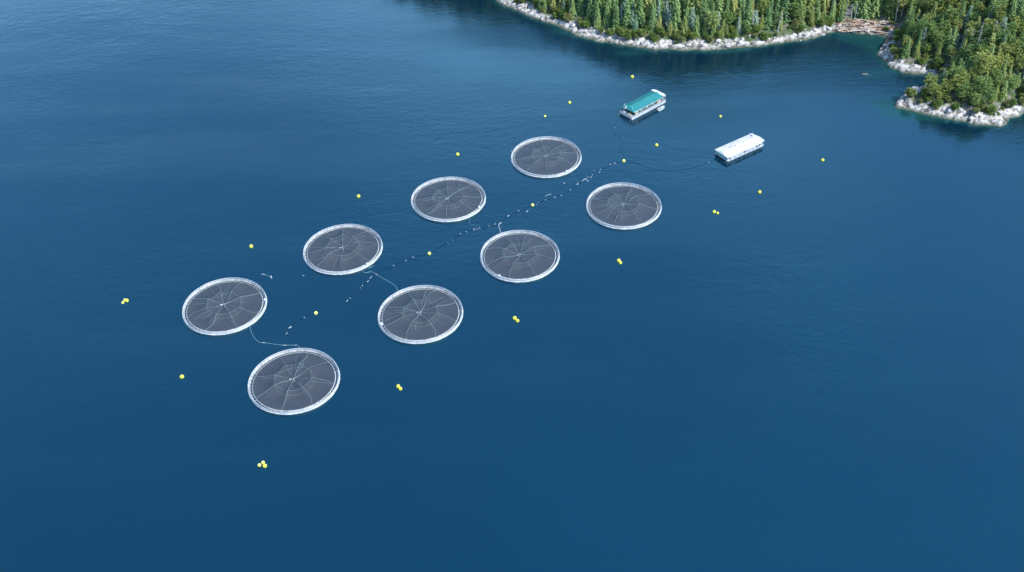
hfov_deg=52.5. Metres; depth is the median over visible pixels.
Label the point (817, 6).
conifer tree
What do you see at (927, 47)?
broadleaf tree
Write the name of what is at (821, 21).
shrub
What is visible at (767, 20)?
conifer tree
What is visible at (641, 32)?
shrub
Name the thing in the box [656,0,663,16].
conifer tree
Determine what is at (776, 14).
conifer tree
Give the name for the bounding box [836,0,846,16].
conifer tree
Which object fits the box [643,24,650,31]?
shrub
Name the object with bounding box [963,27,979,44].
broadleaf tree
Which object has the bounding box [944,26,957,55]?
conifer tree
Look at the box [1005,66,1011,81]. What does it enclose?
conifer tree
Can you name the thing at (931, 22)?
broadleaf tree
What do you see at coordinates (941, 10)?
broadleaf tree
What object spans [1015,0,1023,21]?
conifer tree
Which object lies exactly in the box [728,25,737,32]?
shrub
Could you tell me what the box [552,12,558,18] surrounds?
shrub
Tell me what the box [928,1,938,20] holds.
conifer tree
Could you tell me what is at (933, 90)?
broadleaf tree
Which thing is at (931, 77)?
broadleaf tree
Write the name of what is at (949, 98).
shrub
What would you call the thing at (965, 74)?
broadleaf tree
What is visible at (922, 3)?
broadleaf tree
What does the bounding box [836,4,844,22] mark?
conifer tree
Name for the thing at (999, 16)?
broadleaf tree
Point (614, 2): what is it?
conifer tree
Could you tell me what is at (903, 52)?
conifer tree
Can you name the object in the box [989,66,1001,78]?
broadleaf tree
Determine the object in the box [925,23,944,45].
broadleaf tree
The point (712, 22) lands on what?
broadleaf tree
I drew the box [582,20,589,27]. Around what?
shrub
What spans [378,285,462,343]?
fish pen
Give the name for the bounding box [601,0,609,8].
conifer tree
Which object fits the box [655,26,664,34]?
shrub
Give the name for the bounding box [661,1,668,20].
conifer tree
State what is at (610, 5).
conifer tree
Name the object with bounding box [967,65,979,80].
broadleaf tree
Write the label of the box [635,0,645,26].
conifer tree
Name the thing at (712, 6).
conifer tree
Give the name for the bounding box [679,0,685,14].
conifer tree
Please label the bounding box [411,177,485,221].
fish pen
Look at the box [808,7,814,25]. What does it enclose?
conifer tree
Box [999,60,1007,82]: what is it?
conifer tree
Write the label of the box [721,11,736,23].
broadleaf tree
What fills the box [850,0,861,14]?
conifer tree
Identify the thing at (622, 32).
shrub
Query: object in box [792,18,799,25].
shrub
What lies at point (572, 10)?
conifer tree
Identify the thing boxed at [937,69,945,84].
conifer tree
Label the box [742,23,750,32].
broadleaf tree
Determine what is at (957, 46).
conifer tree
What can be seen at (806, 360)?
sea
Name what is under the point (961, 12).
conifer tree
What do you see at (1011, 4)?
conifer tree
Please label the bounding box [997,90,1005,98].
shrub
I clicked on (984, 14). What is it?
broadleaf tree
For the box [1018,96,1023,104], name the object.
shrub
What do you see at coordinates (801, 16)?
conifer tree
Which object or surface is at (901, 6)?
broadleaf tree
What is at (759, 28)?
shrub
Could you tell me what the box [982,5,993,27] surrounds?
conifer tree
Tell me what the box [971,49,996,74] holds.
broadleaf tree
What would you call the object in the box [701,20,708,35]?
conifer tree
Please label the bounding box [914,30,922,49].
conifer tree
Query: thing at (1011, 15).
conifer tree
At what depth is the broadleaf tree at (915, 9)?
683.39 m
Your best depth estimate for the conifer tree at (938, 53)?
649.92 m
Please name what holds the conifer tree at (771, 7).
on the shore terrain
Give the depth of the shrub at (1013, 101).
609.48 m
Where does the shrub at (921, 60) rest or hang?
on the shore terrain
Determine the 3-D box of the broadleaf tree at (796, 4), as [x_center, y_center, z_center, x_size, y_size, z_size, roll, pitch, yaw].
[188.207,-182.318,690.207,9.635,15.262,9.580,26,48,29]
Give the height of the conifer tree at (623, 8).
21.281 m
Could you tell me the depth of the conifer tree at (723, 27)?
682.11 m
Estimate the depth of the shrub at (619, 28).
690.75 m
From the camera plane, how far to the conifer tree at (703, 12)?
682.68 m
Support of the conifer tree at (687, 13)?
on the shore terrain
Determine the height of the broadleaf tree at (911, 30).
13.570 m
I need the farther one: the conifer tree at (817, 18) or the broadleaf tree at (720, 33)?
the conifer tree at (817, 18)
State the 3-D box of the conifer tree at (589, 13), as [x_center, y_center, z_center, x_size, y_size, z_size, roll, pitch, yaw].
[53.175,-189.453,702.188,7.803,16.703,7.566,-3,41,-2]
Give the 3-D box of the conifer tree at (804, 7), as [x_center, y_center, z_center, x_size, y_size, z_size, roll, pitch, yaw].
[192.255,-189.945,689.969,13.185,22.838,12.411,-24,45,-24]
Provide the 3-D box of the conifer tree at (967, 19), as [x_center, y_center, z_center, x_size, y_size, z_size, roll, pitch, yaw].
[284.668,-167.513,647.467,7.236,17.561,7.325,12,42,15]
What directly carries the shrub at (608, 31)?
on the shore terrain
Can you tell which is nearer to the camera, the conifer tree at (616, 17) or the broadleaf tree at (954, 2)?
the broadleaf tree at (954, 2)
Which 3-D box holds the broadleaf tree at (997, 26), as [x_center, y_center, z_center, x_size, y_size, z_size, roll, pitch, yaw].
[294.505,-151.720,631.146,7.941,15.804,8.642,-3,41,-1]
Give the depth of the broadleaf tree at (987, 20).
634.80 m
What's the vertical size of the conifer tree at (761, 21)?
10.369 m
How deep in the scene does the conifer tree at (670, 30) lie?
684.13 m
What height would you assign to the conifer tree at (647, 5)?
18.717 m
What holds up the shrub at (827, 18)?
on the shore terrain
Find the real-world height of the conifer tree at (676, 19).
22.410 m
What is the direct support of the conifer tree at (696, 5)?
on the shore terrain
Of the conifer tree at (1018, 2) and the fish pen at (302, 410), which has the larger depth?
the conifer tree at (1018, 2)
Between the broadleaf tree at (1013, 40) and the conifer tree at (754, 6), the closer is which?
the broadleaf tree at (1013, 40)
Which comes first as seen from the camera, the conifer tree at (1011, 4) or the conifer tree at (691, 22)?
the conifer tree at (1011, 4)
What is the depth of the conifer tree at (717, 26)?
684.73 m
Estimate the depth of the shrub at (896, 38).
675.69 m
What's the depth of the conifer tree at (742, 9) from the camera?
685.89 m
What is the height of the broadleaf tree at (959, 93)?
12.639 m
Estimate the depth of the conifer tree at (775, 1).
689.28 m
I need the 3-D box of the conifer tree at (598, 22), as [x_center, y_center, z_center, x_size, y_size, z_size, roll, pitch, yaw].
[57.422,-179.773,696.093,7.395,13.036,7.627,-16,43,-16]
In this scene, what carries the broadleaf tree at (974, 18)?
on the shore terrain
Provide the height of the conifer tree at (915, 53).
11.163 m
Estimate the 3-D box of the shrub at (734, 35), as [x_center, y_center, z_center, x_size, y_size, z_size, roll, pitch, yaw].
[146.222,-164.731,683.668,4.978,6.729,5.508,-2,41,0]
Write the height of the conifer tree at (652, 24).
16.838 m
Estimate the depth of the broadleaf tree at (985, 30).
632.96 m
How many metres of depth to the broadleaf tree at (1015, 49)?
617.33 m
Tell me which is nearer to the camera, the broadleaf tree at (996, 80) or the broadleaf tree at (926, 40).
the broadleaf tree at (996, 80)
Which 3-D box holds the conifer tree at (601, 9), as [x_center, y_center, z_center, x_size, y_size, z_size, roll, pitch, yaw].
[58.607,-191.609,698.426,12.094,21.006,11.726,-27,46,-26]
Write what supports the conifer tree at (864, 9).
on the shore terrain
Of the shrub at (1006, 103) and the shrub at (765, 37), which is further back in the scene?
the shrub at (765, 37)
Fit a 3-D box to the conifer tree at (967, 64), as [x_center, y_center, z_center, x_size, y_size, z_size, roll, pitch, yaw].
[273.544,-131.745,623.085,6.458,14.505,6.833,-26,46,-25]
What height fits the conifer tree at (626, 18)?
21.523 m
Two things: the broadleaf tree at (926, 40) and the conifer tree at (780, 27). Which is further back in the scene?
the conifer tree at (780, 27)
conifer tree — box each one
[536,0,542,8]
[541,0,547,12]
[548,0,556,11]
[568,0,577,17]
[575,0,585,15]
[586,0,593,17]
[591,0,604,18]
[591,3,600,22]
[592,9,602,27]
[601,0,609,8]
[602,0,611,18]
[602,3,611,25]
[609,0,619,18]
[610,4,616,21]
[610,5,621,29]
[618,0,625,15]
[619,0,627,21]
[621,0,631,30]
[627,10,634,28]
[629,0,636,14]
[631,2,636,20]
[632,14,637,29]
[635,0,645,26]
[642,0,651,16]
[647,0,657,23]
[648,9,655,32]
[655,1,661,19]
[655,14,661,28]
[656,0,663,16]
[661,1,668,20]
[664,4,673,28]
[666,21,673,35]
[667,0,675,13]
[667,0,682,32]
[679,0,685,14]
[680,16,687,36]
[681,7,689,26]
[682,0,690,19]
[687,7,695,30]
[689,0,700,24]
[691,15,700,37]
[698,0,708,29]
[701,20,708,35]
[706,0,711,16]
[707,2,714,29]
[709,19,715,36]
[712,0,724,22]
[716,12,721,28]
[719,19,725,34]
[725,0,730,16]
[729,0,739,20]
[734,10,742,27]
[736,0,747,9]
[736,17,741,33]
[740,2,744,20]
[741,0,754,31]
[749,0,754,20]
[751,10,758,26]
[753,0,764,16]
[759,15,764,29]
[763,5,773,29]
[764,0,773,18]
[773,0,779,21]
[773,0,782,11]
[777,10,783,29]
[778,0,790,22]
[795,0,808,17]
[797,8,804,24]
[803,0,814,17]
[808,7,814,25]
[814,0,821,22]
[815,9,819,24]
[820,0,829,12]
[820,3,826,17]
[827,2,836,21]
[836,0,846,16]
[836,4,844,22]
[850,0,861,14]
[856,0,870,19]
[868,0,880,17]
[900,38,910,58]
[901,3,912,28]
[905,10,914,29]
[910,27,917,44]
[911,41,920,58]
[914,9,920,20]
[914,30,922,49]
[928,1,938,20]
[934,45,941,56]
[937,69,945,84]
[938,71,948,91]
[942,28,951,48]
[943,4,950,27]
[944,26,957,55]
[952,2,965,25]
[954,34,959,50]
[956,58,962,66]
[957,39,966,59]
[961,5,972,31]
[965,56,971,71]
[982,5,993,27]
[983,44,994,63]
[986,33,995,54]
[994,85,999,101]
[998,81,1007,100]
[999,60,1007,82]
[1000,17,1006,35]
[1005,1,1017,23]
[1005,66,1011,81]
[1007,0,1014,8]
[1008,0,1021,14]
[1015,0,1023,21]
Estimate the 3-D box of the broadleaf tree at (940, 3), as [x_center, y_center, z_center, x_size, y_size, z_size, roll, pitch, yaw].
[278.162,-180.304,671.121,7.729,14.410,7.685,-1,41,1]
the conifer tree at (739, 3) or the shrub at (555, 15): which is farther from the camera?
the shrub at (555, 15)
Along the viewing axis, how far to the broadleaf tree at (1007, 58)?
616.46 m
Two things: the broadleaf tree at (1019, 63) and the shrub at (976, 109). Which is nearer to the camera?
the shrub at (976, 109)
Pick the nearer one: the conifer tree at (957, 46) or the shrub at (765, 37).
the conifer tree at (957, 46)
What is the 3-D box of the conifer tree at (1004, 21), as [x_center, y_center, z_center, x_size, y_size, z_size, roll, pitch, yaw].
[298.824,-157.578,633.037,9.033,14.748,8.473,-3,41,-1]
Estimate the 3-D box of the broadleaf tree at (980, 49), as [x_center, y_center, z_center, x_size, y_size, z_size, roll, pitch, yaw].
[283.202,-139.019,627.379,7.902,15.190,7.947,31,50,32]
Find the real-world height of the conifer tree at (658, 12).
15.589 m
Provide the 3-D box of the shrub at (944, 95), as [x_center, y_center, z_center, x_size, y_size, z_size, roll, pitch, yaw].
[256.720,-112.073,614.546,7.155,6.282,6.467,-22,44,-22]
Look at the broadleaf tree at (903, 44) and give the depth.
656.50 m
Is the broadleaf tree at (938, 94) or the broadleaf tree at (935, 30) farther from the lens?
the broadleaf tree at (935, 30)
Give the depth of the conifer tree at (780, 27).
686.43 m
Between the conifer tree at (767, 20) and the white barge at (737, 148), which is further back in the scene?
the conifer tree at (767, 20)
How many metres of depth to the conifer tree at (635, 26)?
686.64 m
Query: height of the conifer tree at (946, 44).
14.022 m
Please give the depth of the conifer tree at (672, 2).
687.57 m
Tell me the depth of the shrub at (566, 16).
707.63 m
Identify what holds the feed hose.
on the sea
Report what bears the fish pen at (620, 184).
on the sea
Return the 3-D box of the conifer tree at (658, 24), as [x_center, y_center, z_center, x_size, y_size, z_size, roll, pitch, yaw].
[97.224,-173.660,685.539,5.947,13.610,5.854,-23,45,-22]
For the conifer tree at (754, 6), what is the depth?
689.14 m
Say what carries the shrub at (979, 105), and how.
on the shore terrain
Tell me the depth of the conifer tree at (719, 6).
683.71 m
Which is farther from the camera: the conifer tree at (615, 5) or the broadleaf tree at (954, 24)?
the conifer tree at (615, 5)
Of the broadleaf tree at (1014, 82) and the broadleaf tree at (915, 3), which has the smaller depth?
the broadleaf tree at (1014, 82)
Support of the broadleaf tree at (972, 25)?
on the shore terrain
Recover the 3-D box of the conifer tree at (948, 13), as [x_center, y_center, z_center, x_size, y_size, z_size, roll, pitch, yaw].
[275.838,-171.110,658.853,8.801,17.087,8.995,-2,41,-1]
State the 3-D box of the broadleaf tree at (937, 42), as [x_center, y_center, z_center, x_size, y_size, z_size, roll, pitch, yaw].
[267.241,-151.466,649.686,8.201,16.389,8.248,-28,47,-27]
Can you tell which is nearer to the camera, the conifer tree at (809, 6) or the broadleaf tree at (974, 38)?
the broadleaf tree at (974, 38)
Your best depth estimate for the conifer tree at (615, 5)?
693.38 m
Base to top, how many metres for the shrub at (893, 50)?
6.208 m
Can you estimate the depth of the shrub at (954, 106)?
608.12 m
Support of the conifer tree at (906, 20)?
on the shore terrain
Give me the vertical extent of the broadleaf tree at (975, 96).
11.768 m
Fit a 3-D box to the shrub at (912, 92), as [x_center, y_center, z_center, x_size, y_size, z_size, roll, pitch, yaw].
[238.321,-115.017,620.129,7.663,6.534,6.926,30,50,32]
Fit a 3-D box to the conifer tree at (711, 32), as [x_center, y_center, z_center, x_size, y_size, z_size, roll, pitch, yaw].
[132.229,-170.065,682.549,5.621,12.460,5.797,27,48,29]
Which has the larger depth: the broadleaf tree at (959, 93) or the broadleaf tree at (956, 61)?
the broadleaf tree at (956, 61)
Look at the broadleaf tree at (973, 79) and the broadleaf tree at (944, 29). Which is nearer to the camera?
the broadleaf tree at (973, 79)
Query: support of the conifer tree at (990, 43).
on the shore terrain
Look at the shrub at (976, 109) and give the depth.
604.15 m
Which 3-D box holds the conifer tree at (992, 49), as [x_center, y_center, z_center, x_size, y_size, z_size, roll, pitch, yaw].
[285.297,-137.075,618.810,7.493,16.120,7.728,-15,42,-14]
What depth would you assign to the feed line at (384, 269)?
514.28 m
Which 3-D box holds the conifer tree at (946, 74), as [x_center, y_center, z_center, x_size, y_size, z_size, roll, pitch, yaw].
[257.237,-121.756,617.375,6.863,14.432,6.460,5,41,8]
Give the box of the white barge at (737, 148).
[714,133,764,162]
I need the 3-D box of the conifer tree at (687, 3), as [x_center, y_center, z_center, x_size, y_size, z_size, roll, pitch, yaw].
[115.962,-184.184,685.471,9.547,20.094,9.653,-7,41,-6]
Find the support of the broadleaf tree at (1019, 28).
on the shore terrain
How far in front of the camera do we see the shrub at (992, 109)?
603.66 m
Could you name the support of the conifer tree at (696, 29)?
on the shore terrain
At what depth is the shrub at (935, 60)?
646.91 m
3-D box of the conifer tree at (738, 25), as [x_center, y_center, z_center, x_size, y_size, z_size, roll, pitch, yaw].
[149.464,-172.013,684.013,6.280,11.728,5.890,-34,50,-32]
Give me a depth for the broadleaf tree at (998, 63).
615.53 m
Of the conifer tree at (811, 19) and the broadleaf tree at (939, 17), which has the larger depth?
the conifer tree at (811, 19)
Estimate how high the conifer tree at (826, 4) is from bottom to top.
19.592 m
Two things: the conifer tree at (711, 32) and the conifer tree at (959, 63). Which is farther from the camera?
the conifer tree at (711, 32)
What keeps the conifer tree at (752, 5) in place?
on the shore terrain
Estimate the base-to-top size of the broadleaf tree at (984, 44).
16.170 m
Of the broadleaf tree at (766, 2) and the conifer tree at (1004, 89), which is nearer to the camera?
the conifer tree at (1004, 89)
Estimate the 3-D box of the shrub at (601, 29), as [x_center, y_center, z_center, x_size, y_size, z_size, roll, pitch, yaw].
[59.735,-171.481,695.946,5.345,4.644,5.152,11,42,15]
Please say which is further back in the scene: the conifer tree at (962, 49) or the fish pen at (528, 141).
the conifer tree at (962, 49)
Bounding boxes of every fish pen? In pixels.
[182,278,266,335]
[247,348,339,414]
[303,224,382,274]
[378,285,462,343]
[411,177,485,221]
[480,230,559,282]
[511,136,581,177]
[586,182,661,229]
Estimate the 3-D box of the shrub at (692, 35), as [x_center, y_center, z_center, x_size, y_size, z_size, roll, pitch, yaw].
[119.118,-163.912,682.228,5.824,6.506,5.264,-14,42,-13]
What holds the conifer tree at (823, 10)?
on the shore terrain
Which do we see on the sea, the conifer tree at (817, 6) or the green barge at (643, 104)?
the green barge at (643, 104)
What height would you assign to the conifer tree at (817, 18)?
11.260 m
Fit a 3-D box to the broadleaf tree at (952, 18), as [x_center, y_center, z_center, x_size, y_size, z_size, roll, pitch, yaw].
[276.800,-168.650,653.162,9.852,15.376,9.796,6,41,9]
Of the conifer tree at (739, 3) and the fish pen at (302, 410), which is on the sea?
the fish pen at (302, 410)
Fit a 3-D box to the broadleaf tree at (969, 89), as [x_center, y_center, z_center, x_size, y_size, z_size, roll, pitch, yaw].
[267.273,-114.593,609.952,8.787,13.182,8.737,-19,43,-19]
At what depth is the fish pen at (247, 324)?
497.65 m
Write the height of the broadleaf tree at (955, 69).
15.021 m
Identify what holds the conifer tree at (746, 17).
on the shore terrain
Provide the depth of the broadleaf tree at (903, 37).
660.92 m
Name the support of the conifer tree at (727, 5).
on the shore terrain
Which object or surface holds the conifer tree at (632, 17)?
on the shore terrain
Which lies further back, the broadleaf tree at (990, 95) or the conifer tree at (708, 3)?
the conifer tree at (708, 3)
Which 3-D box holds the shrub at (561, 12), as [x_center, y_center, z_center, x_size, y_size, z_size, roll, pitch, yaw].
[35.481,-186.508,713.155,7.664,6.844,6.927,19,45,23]
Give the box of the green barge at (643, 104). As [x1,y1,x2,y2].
[618,89,665,120]
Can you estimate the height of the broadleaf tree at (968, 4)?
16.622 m
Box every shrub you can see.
[551,4,558,11]
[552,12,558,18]
[559,10,567,17]
[563,12,573,20]
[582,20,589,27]
[598,26,604,33]
[605,28,614,35]
[616,26,626,33]
[618,29,625,37]
[624,32,632,38]
[636,29,645,36]
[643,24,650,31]
[649,32,655,38]
[651,36,657,41]
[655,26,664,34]
[689,32,696,39]
[707,35,713,42]
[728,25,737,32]
[731,31,737,38]
[751,24,762,31]
[759,33,769,39]
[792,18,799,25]
[798,24,804,31]
[818,18,825,25]
[822,15,829,22]
[889,46,897,54]
[893,35,900,40]
[894,28,902,35]
[904,88,916,96]
[918,57,925,64]
[932,56,944,64]
[934,98,943,104]
[941,92,950,99]
[945,95,952,102]
[950,103,959,110]
[972,107,979,112]
[976,100,984,107]
[985,104,996,113]
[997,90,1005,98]
[1003,100,1010,106]
[1009,98,1017,106]
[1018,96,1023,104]
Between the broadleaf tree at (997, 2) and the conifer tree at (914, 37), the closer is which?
the broadleaf tree at (997, 2)
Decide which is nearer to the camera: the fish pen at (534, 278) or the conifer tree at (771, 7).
the fish pen at (534, 278)
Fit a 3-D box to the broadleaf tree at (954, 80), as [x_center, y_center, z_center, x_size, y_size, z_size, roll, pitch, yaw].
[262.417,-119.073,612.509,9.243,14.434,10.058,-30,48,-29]
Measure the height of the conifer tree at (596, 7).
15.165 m
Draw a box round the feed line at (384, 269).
[345,254,425,302]
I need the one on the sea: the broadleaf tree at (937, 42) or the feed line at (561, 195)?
the feed line at (561, 195)
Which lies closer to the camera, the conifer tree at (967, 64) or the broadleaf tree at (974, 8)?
the conifer tree at (967, 64)
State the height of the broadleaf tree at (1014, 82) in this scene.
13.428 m
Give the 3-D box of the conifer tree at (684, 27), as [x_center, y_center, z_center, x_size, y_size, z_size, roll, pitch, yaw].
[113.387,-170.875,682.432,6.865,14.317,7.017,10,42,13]
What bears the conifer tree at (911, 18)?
on the shore terrain
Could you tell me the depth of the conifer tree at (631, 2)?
691.45 m
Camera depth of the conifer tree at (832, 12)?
696.26 m
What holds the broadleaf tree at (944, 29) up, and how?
on the shore terrain
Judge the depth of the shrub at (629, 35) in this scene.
686.82 m
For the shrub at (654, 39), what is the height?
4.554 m
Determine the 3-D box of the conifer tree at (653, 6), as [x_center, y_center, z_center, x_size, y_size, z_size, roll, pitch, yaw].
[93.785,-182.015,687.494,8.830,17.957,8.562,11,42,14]
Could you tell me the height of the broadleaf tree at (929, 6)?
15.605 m
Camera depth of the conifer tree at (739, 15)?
684.13 m
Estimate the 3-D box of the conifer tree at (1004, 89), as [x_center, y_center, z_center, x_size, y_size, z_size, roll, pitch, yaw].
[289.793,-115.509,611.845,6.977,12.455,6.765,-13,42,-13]
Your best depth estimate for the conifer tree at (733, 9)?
685.53 m
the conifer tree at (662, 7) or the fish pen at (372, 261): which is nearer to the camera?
the fish pen at (372, 261)
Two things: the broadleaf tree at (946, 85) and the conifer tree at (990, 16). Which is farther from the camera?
the conifer tree at (990, 16)
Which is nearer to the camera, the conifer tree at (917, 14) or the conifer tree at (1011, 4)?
the conifer tree at (1011, 4)
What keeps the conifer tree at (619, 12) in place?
on the shore terrain
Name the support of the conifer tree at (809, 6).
on the shore terrain
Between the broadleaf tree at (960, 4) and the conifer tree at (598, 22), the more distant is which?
the conifer tree at (598, 22)
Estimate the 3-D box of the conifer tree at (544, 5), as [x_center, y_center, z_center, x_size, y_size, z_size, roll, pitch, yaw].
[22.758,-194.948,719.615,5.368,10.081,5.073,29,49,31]
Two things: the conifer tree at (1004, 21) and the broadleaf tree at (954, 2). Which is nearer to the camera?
the conifer tree at (1004, 21)
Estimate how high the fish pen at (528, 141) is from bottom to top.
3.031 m
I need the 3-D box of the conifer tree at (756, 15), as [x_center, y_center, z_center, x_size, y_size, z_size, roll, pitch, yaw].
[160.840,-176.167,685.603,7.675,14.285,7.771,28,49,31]
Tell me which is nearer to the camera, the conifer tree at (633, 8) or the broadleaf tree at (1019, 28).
the broadleaf tree at (1019, 28)
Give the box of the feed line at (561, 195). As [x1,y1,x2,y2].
[502,161,621,220]
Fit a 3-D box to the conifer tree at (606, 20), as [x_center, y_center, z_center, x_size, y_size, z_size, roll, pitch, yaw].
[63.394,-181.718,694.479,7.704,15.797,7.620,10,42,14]
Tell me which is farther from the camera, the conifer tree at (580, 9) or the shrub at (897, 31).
the conifer tree at (580, 9)
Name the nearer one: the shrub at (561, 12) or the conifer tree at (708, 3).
the conifer tree at (708, 3)
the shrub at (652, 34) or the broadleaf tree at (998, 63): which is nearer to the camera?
the broadleaf tree at (998, 63)
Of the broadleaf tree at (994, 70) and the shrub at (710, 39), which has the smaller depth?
the broadleaf tree at (994, 70)
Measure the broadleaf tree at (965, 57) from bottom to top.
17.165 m
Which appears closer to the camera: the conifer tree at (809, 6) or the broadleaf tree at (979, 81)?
the broadleaf tree at (979, 81)
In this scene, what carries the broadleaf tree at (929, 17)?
on the shore terrain
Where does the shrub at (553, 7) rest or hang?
on the shore terrain
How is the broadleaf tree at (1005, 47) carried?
on the shore terrain
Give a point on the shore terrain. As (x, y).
(965, 112)
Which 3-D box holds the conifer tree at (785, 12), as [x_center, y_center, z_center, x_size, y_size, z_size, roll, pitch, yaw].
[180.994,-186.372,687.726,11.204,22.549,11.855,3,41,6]
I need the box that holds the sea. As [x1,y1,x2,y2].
[0,0,1023,571]
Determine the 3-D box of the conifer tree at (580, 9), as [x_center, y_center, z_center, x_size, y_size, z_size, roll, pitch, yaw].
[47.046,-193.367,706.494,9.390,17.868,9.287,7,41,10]
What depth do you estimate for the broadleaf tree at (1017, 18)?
628.65 m
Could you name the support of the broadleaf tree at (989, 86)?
on the shore terrain
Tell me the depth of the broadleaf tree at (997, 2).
636.56 m
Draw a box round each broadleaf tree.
[704,10,721,30]
[717,30,724,38]
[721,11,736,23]
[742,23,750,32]
[756,0,770,15]
[788,0,803,19]
[894,0,910,14]
[901,36,913,48]
[902,34,911,45]
[905,24,917,36]
[906,0,920,8]
[907,5,918,15]
[914,17,930,35]
[919,0,929,14]
[919,34,929,43]
[921,13,934,21]
[921,42,931,53]
[922,72,937,85]
[924,0,934,12]
[925,20,938,35]
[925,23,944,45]
[927,83,941,98]
[933,31,946,49]
[935,13,946,24]
[936,5,947,15]
[936,91,942,98]
[937,0,948,8]
[937,18,951,33]
[940,78,953,91]
[945,0,958,8]
[945,5,960,25]
[947,65,965,79]
[948,47,957,56]
[948,74,965,93]
[949,55,960,66]
[951,19,962,31]
[953,83,967,99]
[956,2,969,16]
[957,71,970,85]
[960,80,974,98]
[961,44,977,63]
[962,0,976,15]
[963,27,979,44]
[964,20,977,32]
[967,10,981,24]
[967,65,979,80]
[968,0,982,16]
[968,34,982,47]
[970,91,980,107]
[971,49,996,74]
[971,74,982,87]
[974,39,989,51]
[974,43,988,54]
[974,75,991,95]
[978,24,992,42]
[978,77,993,94]
[981,7,993,21]
[982,18,1000,33]
[983,87,997,105]
[985,0,1007,22]
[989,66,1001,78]
[989,71,1003,89]
[990,24,1003,43]
[991,55,1004,69]
[994,8,1007,24]
[994,28,1011,45]
[995,42,1012,55]
[1001,54,1013,67]
[1002,21,1018,37]
[1006,35,1021,46]
[1007,74,1021,93]
[1009,15,1022,22]
[1009,41,1023,58]
[1012,53,1023,73]
[1013,20,1023,35]
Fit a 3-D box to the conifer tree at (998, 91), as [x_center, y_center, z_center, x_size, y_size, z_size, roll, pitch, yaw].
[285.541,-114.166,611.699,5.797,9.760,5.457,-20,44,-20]
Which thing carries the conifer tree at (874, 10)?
on the shore terrain
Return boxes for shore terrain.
[496,0,1023,126]
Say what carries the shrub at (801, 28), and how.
on the shore terrain
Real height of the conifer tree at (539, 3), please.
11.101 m
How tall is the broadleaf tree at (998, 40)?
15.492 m
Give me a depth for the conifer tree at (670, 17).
684.53 m
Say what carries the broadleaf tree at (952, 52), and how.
on the shore terrain
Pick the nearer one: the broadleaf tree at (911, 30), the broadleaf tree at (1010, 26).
the broadleaf tree at (1010, 26)
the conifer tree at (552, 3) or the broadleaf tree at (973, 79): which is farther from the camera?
the conifer tree at (552, 3)
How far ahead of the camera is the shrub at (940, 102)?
611.44 m

